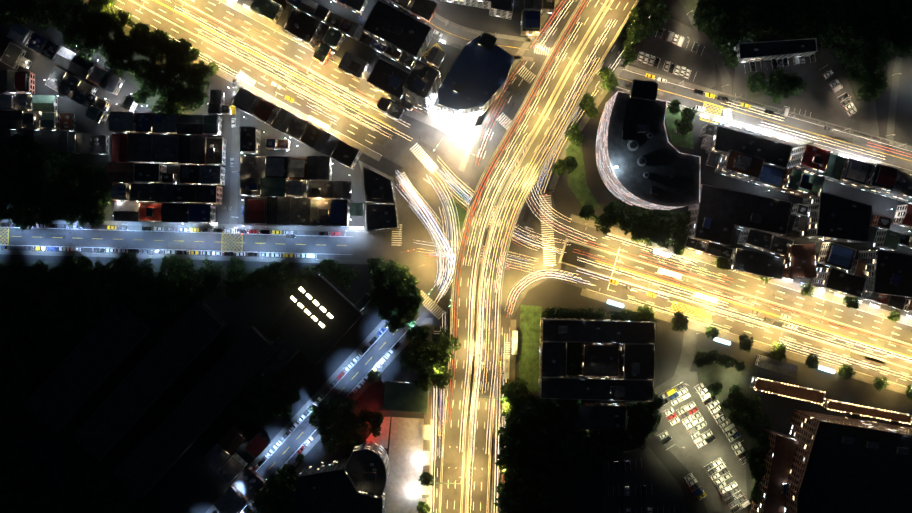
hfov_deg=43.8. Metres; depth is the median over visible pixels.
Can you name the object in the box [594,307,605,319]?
tree
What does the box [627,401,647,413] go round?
tree
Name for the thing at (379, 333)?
car
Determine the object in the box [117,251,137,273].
tree
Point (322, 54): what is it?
house
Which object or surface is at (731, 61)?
tree
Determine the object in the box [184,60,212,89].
tree
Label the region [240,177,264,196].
house
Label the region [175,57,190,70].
tree
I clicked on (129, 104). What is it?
house
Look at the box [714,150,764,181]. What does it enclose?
block
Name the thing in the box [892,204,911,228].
block
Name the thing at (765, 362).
shelter
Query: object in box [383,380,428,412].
building
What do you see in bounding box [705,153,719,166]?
block
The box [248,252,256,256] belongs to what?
car
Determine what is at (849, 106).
car
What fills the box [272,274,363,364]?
building
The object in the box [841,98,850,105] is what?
car
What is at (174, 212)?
building
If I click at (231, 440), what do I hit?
building
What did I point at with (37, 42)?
house
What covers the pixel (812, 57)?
car
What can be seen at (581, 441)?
tree
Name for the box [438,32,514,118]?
corner department store
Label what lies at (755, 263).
block
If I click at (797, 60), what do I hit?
van
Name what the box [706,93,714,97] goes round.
taxi
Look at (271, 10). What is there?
building
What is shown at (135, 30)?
tree
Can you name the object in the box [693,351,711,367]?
tree
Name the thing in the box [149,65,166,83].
tree
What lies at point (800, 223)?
block
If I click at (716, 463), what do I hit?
car
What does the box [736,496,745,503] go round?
car
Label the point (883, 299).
block
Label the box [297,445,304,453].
car
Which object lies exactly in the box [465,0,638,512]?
viaduct
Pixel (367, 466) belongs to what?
white curved block
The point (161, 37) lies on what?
tree
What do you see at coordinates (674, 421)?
car
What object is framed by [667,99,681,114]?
tree
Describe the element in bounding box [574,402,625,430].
building
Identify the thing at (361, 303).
shop
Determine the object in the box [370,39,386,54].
house
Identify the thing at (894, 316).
tree
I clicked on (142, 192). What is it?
building
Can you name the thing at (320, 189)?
building
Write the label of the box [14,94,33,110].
house
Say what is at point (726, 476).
car
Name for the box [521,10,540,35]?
building
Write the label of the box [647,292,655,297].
taxi
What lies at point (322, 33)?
house
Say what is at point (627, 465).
car
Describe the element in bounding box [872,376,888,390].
tree
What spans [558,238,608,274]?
underpass portal
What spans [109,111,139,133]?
building
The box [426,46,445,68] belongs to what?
house
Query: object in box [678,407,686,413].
car
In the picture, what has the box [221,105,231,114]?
house
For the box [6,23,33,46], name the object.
house
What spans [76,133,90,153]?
house
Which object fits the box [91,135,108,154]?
house
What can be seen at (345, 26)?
house
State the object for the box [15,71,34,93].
building
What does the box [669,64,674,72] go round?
car
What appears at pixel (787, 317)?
car
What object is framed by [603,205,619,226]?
tree
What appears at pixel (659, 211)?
tree
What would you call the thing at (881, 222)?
block
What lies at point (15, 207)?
tree
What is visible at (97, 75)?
house
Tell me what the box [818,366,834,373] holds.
bus shelter
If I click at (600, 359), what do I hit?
building
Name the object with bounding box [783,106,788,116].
van
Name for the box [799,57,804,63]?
car
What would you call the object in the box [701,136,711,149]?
block
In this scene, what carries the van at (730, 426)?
on the road surfaces
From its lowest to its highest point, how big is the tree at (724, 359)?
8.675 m
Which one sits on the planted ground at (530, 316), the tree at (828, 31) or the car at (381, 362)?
the tree at (828, 31)
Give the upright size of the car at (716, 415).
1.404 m
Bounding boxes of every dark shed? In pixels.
[24,301,155,432]
[72,301,227,459]
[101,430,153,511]
[115,325,276,498]
[256,334,299,388]
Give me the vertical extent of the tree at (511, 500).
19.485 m
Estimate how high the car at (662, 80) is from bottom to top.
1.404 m
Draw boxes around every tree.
[0,0,15,22]
[0,204,9,221]
[5,200,20,222]
[5,258,22,275]
[10,3,34,24]
[13,204,39,229]
[29,1,53,29]
[31,259,49,279]
[35,159,59,184]
[36,206,54,225]
[46,150,70,169]
[51,16,65,31]
[62,33,76,48]
[63,199,91,226]
[63,256,76,271]
[68,169,85,194]
[70,2,99,27]
[71,27,92,50]
[71,39,99,63]
[76,256,92,274]
[81,199,100,216]
[86,0,101,10]
[88,217,97,227]
[91,167,111,192]
[91,187,110,209]
[91,209,105,224]
[91,261,110,281]
[96,37,109,50]
[97,0,114,8]
[99,7,119,23]
[99,36,113,56]
[103,52,122,69]
[107,257,132,281]
[109,19,123,36]
[111,58,127,78]
[112,30,129,42]
[116,9,131,25]
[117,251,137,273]
[125,60,140,76]
[129,21,144,37]
[131,23,149,38]
[132,89,149,105]
[134,71,150,89]
[137,59,156,76]
[138,258,153,276]
[139,31,164,50]
[140,42,154,56]
[142,81,160,96]
[147,43,164,63]
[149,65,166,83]
[151,99,168,112]
[151,272,164,289]
[152,29,169,46]
[155,78,168,95]
[159,90,173,105]
[160,108,170,117]
[160,255,178,275]
[161,38,179,62]
[161,58,179,75]
[162,82,185,108]
[164,72,180,87]
[164,266,188,293]
[167,104,183,116]
[170,38,199,65]
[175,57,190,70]
[176,258,194,273]
[178,67,193,81]
[181,90,200,112]
[182,281,203,302]
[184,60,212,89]
[186,83,206,106]
[188,92,208,105]
[190,266,211,289]
[201,259,222,279]
[208,62,218,75]
[223,275,239,291]
[224,257,245,277]
[233,271,253,290]
[245,508,253,512]
[252,488,279,512]
[253,266,272,291]
[255,508,280,512]
[256,503,272,512]
[262,261,276,274]
[264,474,283,496]
[265,274,278,289]
[272,260,289,278]
[272,401,292,418]
[276,273,302,294]
[277,464,294,481]
[282,477,296,494]
[286,388,299,403]
[295,454,304,461]
[300,265,318,281]
[308,405,324,426]
[317,422,327,430]
[318,258,342,279]
[318,427,329,434]
[321,402,342,426]
[321,429,340,451]
[323,443,335,454]
[334,265,350,283]
[336,265,356,290]
[337,397,350,410]
[348,432,365,444]
[350,413,369,433]
[350,439,365,451]
[358,407,370,422]
[366,256,383,274]
[366,423,381,437]
[367,371,380,383]
[367,410,383,428]
[369,276,380,286]
[370,264,388,281]
[373,273,397,292]
[377,307,387,320]
[379,308,392,319]
[384,289,402,305]
[384,314,405,332]
[385,259,400,275]
[388,273,403,290]
[388,299,402,312]
[392,265,410,281]
[395,302,407,319]
[398,285,405,298]
[399,351,416,370]
[400,295,407,304]
[403,275,419,287]
[403,307,418,316]
[404,349,417,361]
[405,283,420,298]
[405,291,422,311]
[405,315,415,325]
[405,325,427,343]
[409,338,427,355]
[413,326,429,341]
[414,356,429,375]
[414,377,428,387]
[416,501,430,512]
[417,350,430,360]
[418,372,431,379]
[418,472,433,485]
[419,377,431,391]
[425,340,434,356]
[425,353,441,371]
[426,369,439,379]
[428,333,460,361]
[431,350,443,363]
[433,377,449,388]
[437,358,447,369]
[438,367,453,381]
[440,327,453,339]
[494,487,522,512]
[495,445,523,475]
[496,480,520,505]
[497,425,523,453]
[500,377,527,406]
[500,462,523,482]
[501,400,519,416]
[502,409,516,422]
[504,419,522,429]
[510,400,544,428]
[521,391,536,403]
[542,307,554,317]
[552,159,566,175]
[554,307,565,318]
[555,399,581,418]
[562,156,577,174]
[564,122,581,140]
[564,307,574,318]
[569,130,583,145]
[574,308,583,318]
[575,430,591,451]
[579,93,595,110]
[579,205,595,220]
[582,306,594,318]
[585,106,598,117]
[594,213,617,234]
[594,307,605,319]
[599,66,613,79]
[600,74,618,90]
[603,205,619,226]
[605,199,626,221]
[609,311,619,319]
[618,22,630,37]
[618,215,634,234]
[618,309,631,320]
[621,47,637,65]
[622,39,631,49]
[624,205,641,222]
[626,19,633,26]
[626,25,645,42]
[626,401,643,418]
[627,206,650,227]
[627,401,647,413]
[627,436,645,451]
[628,5,642,23]
[628,408,651,429]
[629,309,641,320]
[631,224,646,239]
[631,234,643,242]
[634,404,662,433]
[637,17,657,37]
[638,7,645,18]
[638,304,653,316]
[639,0,655,19]
[639,309,654,321]
[640,212,662,237]
[641,427,657,437]
[642,392,662,409]
[643,227,661,245]
[648,212,670,229]
[649,209,668,216]
[652,4,664,18]
[652,19,662,29]
[653,0,665,10]
[655,228,673,248]
[657,11,670,22]
[662,219,674,236]
[666,210,673,221]
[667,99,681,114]
[670,222,688,239]
[670,311,688,332]
[672,232,687,248]
[673,246,685,255]
[674,117,693,135]
[674,210,690,227]
[680,107,696,121]
[690,11,707,29]
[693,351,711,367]
[694,4,724,33]
[695,0,719,14]
[705,326,719,338]
[706,28,717,36]
[706,349,719,364]
[707,382,722,396]
[711,32,727,53]
[714,257,729,269]
[716,354,729,367]
[719,3,730,22]
[720,399,733,410]
[722,36,735,54]
[723,49,738,68]
[727,28,745,45]
[727,356,737,367]
[728,385,743,399]
[728,409,740,424]
[731,394,749,410]
[734,361,745,370]
[738,334,754,352]
[739,16,765,42]
[745,448,764,462]
[746,393,762,410]
[747,74,763,93]
[748,457,766,477]
[750,467,760,482]
[751,71,764,87]
[751,486,760,503]
[756,431,768,444]
[760,82,773,95]
[760,276,770,283]
[760,413,771,426]
[760,440,769,454]
[763,18,773,35]
[763,75,796,103]
[767,72,784,86]
[769,341,786,360]
[774,66,787,78]
[789,75,803,82]
[789,78,806,95]
[800,282,814,297]
[804,32,819,42]
[805,353,818,369]
[810,18,840,49]
[832,44,854,64]
[833,15,856,43]
[838,364,855,379]
[840,23,869,46]
[843,296,859,308]
[844,65,857,77]
[850,64,877,84]
[851,49,870,68]
[856,84,879,102]
[863,53,886,74]
[866,72,889,93]
[870,26,890,51]
[871,44,890,67]
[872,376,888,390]
[886,310,900,321]
[887,39,894,52]
[893,39,911,58]
[905,384,911,400]
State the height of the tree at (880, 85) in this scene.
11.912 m
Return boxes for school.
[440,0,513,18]
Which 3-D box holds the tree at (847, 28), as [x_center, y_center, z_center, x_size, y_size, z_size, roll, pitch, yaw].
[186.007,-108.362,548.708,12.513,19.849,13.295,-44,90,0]
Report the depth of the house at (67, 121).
553.48 m
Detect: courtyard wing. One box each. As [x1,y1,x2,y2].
[538,375,653,401]
[539,340,566,377]
[540,318,655,343]
[619,343,654,379]
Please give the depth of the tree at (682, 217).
550.00 m
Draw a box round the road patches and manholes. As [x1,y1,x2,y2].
[5,0,911,492]
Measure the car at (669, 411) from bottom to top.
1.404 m
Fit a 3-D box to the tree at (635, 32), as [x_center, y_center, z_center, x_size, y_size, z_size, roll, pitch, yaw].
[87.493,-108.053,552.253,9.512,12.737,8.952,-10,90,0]
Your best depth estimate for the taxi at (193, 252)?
557.67 m
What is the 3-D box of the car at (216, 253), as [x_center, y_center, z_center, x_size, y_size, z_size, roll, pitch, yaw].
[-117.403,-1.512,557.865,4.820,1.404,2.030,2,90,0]
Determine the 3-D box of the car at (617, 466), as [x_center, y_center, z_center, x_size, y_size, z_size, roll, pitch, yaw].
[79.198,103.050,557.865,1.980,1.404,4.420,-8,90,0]
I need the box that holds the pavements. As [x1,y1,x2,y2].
[0,0,911,512]
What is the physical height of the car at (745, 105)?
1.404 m
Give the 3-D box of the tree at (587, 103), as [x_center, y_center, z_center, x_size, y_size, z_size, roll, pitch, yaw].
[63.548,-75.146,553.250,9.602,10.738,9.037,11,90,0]
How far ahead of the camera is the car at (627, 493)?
557.68 m
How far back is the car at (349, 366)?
557.63 m
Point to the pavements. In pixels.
(442, 122)
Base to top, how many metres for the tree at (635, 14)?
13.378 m
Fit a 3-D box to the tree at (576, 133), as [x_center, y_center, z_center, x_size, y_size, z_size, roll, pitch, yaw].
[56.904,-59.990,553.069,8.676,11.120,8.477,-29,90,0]
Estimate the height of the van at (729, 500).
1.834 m
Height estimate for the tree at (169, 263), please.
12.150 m
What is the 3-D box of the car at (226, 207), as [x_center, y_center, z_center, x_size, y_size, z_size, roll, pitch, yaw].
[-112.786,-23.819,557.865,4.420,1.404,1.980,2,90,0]
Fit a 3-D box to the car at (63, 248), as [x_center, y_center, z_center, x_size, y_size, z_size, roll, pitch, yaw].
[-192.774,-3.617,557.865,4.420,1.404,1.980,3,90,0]
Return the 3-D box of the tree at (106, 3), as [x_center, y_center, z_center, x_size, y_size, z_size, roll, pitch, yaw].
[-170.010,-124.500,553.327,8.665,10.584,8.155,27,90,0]
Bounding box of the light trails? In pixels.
[156,1,911,512]
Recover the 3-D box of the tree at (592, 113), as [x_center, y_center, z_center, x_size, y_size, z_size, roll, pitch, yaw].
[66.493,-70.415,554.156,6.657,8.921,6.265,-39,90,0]
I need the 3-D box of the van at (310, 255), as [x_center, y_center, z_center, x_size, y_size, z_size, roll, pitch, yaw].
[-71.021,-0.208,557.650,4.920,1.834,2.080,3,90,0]
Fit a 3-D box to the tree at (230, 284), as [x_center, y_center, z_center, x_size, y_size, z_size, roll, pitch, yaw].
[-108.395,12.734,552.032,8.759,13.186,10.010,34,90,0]
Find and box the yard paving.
[366,417,433,512]
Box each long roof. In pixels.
[750,376,825,404]
[822,398,911,423]
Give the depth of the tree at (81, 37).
545.69 m
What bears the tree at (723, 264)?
on the ground at (190, 482)
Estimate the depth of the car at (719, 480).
557.64 m
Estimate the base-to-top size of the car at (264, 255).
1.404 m
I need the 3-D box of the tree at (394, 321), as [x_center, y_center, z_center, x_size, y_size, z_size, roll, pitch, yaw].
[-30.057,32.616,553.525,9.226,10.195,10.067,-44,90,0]
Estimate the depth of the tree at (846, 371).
551.69 m
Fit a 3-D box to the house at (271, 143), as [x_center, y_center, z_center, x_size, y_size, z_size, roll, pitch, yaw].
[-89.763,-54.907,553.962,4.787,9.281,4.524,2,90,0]
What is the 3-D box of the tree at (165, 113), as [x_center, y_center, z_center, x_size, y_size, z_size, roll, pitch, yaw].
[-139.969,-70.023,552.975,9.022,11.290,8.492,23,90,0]
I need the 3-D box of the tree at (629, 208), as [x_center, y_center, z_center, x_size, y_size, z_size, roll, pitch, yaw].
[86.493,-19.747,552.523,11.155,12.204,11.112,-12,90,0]
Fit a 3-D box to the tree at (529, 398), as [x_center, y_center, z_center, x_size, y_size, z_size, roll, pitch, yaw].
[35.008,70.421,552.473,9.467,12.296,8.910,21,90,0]
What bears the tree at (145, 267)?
on the planted ground at (530, 316)
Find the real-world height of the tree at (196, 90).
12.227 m
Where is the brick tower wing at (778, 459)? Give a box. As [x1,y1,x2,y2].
[751,429,798,512]
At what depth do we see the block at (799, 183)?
537.69 m
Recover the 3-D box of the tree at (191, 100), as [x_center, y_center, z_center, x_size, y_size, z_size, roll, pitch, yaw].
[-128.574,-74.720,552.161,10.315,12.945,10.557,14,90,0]
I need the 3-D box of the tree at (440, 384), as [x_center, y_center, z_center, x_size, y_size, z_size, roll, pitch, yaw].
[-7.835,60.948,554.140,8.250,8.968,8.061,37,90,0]
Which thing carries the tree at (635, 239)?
on the ground at (190, 482)
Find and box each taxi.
[107,226,115,229]
[189,251,197,254]
[272,230,280,233]
[283,253,292,257]
[285,96,293,102]
[609,279,618,284]
[645,73,654,78]
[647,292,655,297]
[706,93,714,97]
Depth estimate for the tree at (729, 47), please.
548.21 m
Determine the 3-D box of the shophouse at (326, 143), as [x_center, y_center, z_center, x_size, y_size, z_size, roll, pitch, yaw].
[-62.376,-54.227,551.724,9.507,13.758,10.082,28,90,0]
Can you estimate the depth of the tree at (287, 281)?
547.33 m
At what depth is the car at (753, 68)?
557.71 m
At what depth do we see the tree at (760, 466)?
547.01 m
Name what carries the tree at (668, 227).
on the planted ground at (530, 316)
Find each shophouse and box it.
[231,87,261,116]
[253,98,280,125]
[272,108,293,133]
[285,115,308,141]
[300,124,321,147]
[313,130,339,157]
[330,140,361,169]
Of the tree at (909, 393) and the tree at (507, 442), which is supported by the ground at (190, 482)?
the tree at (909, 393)
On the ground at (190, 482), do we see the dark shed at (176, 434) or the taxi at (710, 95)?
the dark shed at (176, 434)
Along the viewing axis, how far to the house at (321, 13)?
549.91 m
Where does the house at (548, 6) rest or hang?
on the ground at (190, 482)
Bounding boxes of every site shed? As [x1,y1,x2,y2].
[420,497,428,512]
[421,479,428,494]
[422,424,430,439]
[422,450,429,465]
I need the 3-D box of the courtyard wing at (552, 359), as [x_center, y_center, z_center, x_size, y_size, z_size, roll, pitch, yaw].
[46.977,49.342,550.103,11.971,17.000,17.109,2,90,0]
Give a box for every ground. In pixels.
[0,0,911,508]
[0,0,911,512]
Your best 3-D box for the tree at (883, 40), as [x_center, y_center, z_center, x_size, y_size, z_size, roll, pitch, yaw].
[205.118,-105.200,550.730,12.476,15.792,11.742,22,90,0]
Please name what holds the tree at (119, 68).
on the planted ground at (530, 316)
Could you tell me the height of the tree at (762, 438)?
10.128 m
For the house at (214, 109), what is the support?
on the ground at (190, 482)
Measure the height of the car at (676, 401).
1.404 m
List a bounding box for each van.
[83,225,92,228]
[129,249,139,252]
[231,105,235,114]
[260,230,269,233]
[295,231,305,234]
[306,254,316,257]
[641,485,646,495]
[662,29,668,39]
[666,387,676,395]
[667,31,673,41]
[677,36,683,45]
[680,392,690,400]
[688,426,697,433]
[693,89,703,94]
[693,436,702,443]
[705,435,715,442]
[725,423,734,430]
[725,496,734,503]
[740,500,750,507]
[761,60,766,69]
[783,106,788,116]
[794,57,799,64]
[832,84,841,91]
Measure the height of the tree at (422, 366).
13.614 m
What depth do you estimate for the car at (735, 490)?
557.68 m
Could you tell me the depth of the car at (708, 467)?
557.67 m
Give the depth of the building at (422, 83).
503.60 m
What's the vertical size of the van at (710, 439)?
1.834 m
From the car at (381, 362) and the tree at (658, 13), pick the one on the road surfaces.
the car at (381, 362)
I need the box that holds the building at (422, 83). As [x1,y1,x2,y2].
[403,59,440,113]
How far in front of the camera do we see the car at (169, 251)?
557.68 m
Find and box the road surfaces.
[0,0,911,512]
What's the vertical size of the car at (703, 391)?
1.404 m
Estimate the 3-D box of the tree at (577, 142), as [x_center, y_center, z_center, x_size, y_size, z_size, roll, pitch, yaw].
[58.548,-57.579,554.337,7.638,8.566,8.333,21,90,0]
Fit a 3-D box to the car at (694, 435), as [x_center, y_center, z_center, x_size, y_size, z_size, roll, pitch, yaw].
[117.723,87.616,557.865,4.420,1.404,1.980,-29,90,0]
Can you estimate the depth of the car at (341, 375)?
557.67 m
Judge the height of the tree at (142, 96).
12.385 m
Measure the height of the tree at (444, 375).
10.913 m
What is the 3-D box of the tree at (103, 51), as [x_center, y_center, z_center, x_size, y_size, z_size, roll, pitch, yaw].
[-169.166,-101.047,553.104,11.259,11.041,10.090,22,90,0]
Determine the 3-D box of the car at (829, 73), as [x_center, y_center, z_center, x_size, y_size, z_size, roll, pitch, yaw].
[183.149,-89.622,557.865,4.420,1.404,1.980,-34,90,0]
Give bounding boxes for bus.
[307,115,330,130]
[504,355,509,378]
[512,331,517,354]
[657,268,681,278]
[693,292,717,303]
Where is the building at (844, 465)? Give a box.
[784,409,911,512]
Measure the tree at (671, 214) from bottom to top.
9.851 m
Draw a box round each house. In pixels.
[0,42,26,68]
[0,70,20,93]
[0,94,16,110]
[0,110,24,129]
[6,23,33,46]
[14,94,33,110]
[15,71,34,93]
[16,55,31,68]
[22,111,44,130]
[27,32,46,53]
[32,95,57,111]
[40,39,60,60]
[40,111,60,130]
[45,66,64,90]
[54,46,75,69]
[56,72,81,98]
[59,112,75,131]
[61,132,78,153]
[68,54,94,78]
[72,81,96,106]
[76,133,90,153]
[85,93,97,104]
[85,105,108,124]
[87,65,107,85]
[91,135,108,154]
[95,97,110,110]
[100,71,124,94]
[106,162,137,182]
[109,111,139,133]
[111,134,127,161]
[112,183,133,201]
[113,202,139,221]
[121,96,137,111]
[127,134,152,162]
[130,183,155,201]
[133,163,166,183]
[135,113,154,133]
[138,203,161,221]
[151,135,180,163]
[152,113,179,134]
[156,183,174,202]
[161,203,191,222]
[162,173,176,183]
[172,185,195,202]
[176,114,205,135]
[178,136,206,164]
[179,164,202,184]
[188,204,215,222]
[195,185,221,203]
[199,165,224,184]
[202,115,221,135]
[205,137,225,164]
[205,443,230,468]
[207,104,221,114]
[210,89,224,104]
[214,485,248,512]
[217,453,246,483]
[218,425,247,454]
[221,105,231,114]
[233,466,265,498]
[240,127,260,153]
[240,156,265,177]
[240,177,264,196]
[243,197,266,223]
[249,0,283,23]
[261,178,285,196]
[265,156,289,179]
[266,138,277,149]
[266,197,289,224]
[277,139,290,149]
[285,0,301,10]
[286,180,308,197]
[289,157,307,180]
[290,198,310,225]
[299,0,317,17]
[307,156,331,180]
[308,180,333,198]
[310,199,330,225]
[312,43,331,65]
[313,4,330,23]
[316,23,328,42]
[322,26,344,50]
[326,11,342,30]
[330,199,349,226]
[332,0,345,7]
[334,181,351,198]
[338,18,352,36]
[344,0,369,15]
[348,22,363,41]
[350,202,363,215]
[359,32,372,46]
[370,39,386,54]
[376,97,391,114]
[384,46,400,62]
[387,0,414,13]
[387,103,404,120]
[399,54,414,68]
[400,95,414,111]
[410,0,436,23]
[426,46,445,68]
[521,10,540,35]
[524,0,541,10]
[541,0,554,13]
[734,38,817,62]
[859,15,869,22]
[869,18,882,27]
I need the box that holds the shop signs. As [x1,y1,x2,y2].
[210,0,911,318]
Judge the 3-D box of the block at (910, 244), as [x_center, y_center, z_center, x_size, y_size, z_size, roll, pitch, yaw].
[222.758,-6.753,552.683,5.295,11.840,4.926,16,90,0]
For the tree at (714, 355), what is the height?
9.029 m
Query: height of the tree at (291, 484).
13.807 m
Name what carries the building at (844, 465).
on the ground at (190, 482)
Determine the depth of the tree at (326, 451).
553.25 m
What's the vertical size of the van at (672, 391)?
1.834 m
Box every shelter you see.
[607,300,623,307]
[653,250,669,257]
[714,338,730,344]
[755,355,777,370]
[775,360,797,376]
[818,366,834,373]
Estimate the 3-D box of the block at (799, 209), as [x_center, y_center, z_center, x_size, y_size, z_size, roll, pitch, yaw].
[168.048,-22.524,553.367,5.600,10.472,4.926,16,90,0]
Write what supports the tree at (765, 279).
on the ground at (190, 482)
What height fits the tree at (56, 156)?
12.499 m
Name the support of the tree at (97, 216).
on the planted ground at (530, 316)
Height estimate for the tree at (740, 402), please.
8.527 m
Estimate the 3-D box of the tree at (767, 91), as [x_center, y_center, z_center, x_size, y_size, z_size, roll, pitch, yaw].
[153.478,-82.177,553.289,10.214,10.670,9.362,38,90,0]
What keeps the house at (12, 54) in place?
on the ground at (190, 482)
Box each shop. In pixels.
[244,432,270,458]
[354,292,371,310]
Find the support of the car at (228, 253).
on the road surfaces
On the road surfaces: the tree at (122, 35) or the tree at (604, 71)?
the tree at (604, 71)
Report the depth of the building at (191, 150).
548.96 m
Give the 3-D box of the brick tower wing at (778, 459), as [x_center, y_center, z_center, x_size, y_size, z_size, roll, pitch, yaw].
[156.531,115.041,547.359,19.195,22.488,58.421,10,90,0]
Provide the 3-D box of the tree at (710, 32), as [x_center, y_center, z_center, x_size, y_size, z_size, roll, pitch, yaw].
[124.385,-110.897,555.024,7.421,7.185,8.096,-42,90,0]
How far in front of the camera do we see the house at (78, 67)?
549.11 m
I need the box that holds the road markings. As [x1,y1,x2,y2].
[0,0,911,512]
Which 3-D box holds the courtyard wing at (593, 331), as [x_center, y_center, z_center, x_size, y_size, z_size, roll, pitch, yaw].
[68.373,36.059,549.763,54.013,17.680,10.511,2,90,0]
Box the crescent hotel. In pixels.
[596,79,700,209]
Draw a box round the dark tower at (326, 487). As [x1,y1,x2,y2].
[291,457,385,512]
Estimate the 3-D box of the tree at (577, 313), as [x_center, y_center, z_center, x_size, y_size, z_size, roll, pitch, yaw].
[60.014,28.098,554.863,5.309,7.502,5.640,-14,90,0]
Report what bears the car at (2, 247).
on the road surfaces
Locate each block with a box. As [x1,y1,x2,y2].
[283,7,322,47]
[338,51,368,80]
[345,441,388,495]
[362,0,432,62]
[363,166,395,204]
[366,204,398,230]
[367,58,408,102]
[684,236,697,248]
[685,184,791,245]
[692,241,707,251]
[700,124,715,137]
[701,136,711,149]
[702,243,721,255]
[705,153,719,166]
[706,126,791,168]
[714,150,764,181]
[716,246,733,258]
[729,248,785,279]
[737,229,773,249]
[748,165,785,189]
[762,235,793,255]
[775,168,824,197]
[779,243,816,277]
[787,144,831,173]
[791,204,807,215]
[793,215,807,231]
[800,192,872,242]
[811,267,866,297]
[816,154,845,180]
[817,242,856,270]
[832,158,871,186]
[846,259,866,276]
[853,163,898,192]
[858,292,879,300]
[871,215,892,228]
[872,294,890,304]
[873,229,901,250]
[874,171,911,200]
[883,295,905,309]
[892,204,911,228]
[899,233,910,245]
[900,299,911,311]
[902,199,911,203]
[903,236,911,248]
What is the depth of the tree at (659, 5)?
550.72 m
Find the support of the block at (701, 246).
on the ground at (190, 482)
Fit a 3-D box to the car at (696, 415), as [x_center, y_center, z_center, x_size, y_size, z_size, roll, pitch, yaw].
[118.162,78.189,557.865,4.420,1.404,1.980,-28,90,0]
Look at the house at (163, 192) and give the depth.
547.75 m
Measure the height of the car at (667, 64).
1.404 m
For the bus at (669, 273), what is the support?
on the road surfaces
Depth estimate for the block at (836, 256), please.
546.75 m
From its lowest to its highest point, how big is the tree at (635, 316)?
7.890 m
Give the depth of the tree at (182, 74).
548.91 m
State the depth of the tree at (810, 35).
549.60 m
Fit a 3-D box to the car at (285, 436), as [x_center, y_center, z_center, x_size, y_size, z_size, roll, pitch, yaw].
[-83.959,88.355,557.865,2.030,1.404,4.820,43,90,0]
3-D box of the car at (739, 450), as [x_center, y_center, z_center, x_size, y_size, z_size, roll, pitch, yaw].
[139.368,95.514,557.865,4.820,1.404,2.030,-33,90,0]
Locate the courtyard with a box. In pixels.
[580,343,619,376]
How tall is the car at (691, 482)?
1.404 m
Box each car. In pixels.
[0,245,9,249]
[1,223,9,226]
[23,246,33,249]
[36,224,45,227]
[47,247,56,250]
[48,224,57,227]
[59,247,68,250]
[71,225,80,228]
[71,247,80,251]
[94,248,103,251]
[107,248,115,251]
[118,249,127,252]
[119,226,128,229]
[141,249,151,253]
[142,226,151,230]
[153,250,162,253]
[154,227,163,230]
[165,250,174,253]
[166,227,174,230]
[177,250,186,254]
[178,227,186,231]
[190,228,198,231]
[201,228,210,231]
[201,251,209,254]
[212,251,221,255]
[213,228,222,232]
[222,206,230,209]
[224,252,233,255]
[225,229,234,232]
[230,158,234,166]
[231,118,235,126]
[232,79,236,87]
[236,252,244,255]
[237,229,245,232]
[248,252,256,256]
[249,230,257,233]
[257,457,265,466]
[260,253,268,256]
[265,449,272,457]
[271,82,281,88]
[271,253,280,256]
[273,441,280,448]
[281,431,289,440]
[286,234,294,237]
[289,423,297,431]
[295,254,304,257]
[297,415,304,422]
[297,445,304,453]
[305,437,312,445]
[313,397,321,404]
[319,232,328,235]
[329,379,337,388]
[331,232,340,235]
[337,371,344,379]
[345,363,352,370]
[353,354,360,361]
[353,385,360,392]
[358,16,364,24]
[361,345,369,353]
[361,376,367,384]
[369,337,376,344]
[376,358,384,367]
[377,328,384,336]
[384,349,392,358]
[393,341,400,349]
[433,30,442,37]
[615,461,618,470]
[624,285,633,290]
[625,487,629,495]
[626,461,629,469]
[638,52,643,60]
[643,54,648,63]
[648,56,654,65]
[653,57,659,66]
[657,28,662,37]
[658,77,666,82]
[660,431,668,438]
[662,436,671,443]
[664,61,669,70]
[665,408,673,414]
[667,413,676,420]
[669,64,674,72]
[669,392,678,400]
[670,417,679,424]
[671,398,680,404]
[672,34,677,43]
[674,66,679,74]
[675,384,683,390]
[678,388,687,395]
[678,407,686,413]
[679,66,685,75]
[681,412,689,418]
[682,416,691,423]
[684,69,690,78]
[685,421,694,428]
[685,474,693,480]
[686,402,695,409]
[687,478,697,485]
[688,407,697,414]
[690,483,699,490]
[691,431,699,438]
[692,42,698,51]
[692,412,700,418]
[693,487,703,495]
[694,417,703,423]
[695,105,704,110]
[695,384,703,390]
[696,440,705,447]
[697,421,706,428]
[697,492,705,499]
[698,388,706,395]
[702,431,712,437]
[705,464,713,470]
[708,468,715,475]
[711,473,719,479]
[713,411,719,418]
[713,459,721,466]
[713,477,722,484]
[715,416,724,423]
[716,463,724,470]
[716,481,726,489]
[717,96,726,101]
[719,468,728,475]
[719,487,727,493]
[721,491,731,499]
[722,473,731,480]
[728,482,737,489]
[728,500,737,507]
[731,442,740,449]
[731,487,739,493]
[731,505,739,512]
[735,447,743,454]
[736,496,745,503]
[738,452,746,458]
[740,102,750,108]
[740,296,749,301]
[750,61,755,70]
[750,309,760,315]
[764,109,773,114]
[764,317,773,322]
[772,59,777,67]
[773,321,782,326]
[777,59,782,65]
[781,314,790,319]
[788,324,797,329]
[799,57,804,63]
[811,54,815,61]
[823,126,831,131]
[824,70,832,77]
[830,80,838,86]
[839,93,848,100]
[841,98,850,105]
[845,103,853,109]
[847,107,856,114]
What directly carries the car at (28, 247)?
on the road surfaces
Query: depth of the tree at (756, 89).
551.74 m
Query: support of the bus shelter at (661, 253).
on the pavements

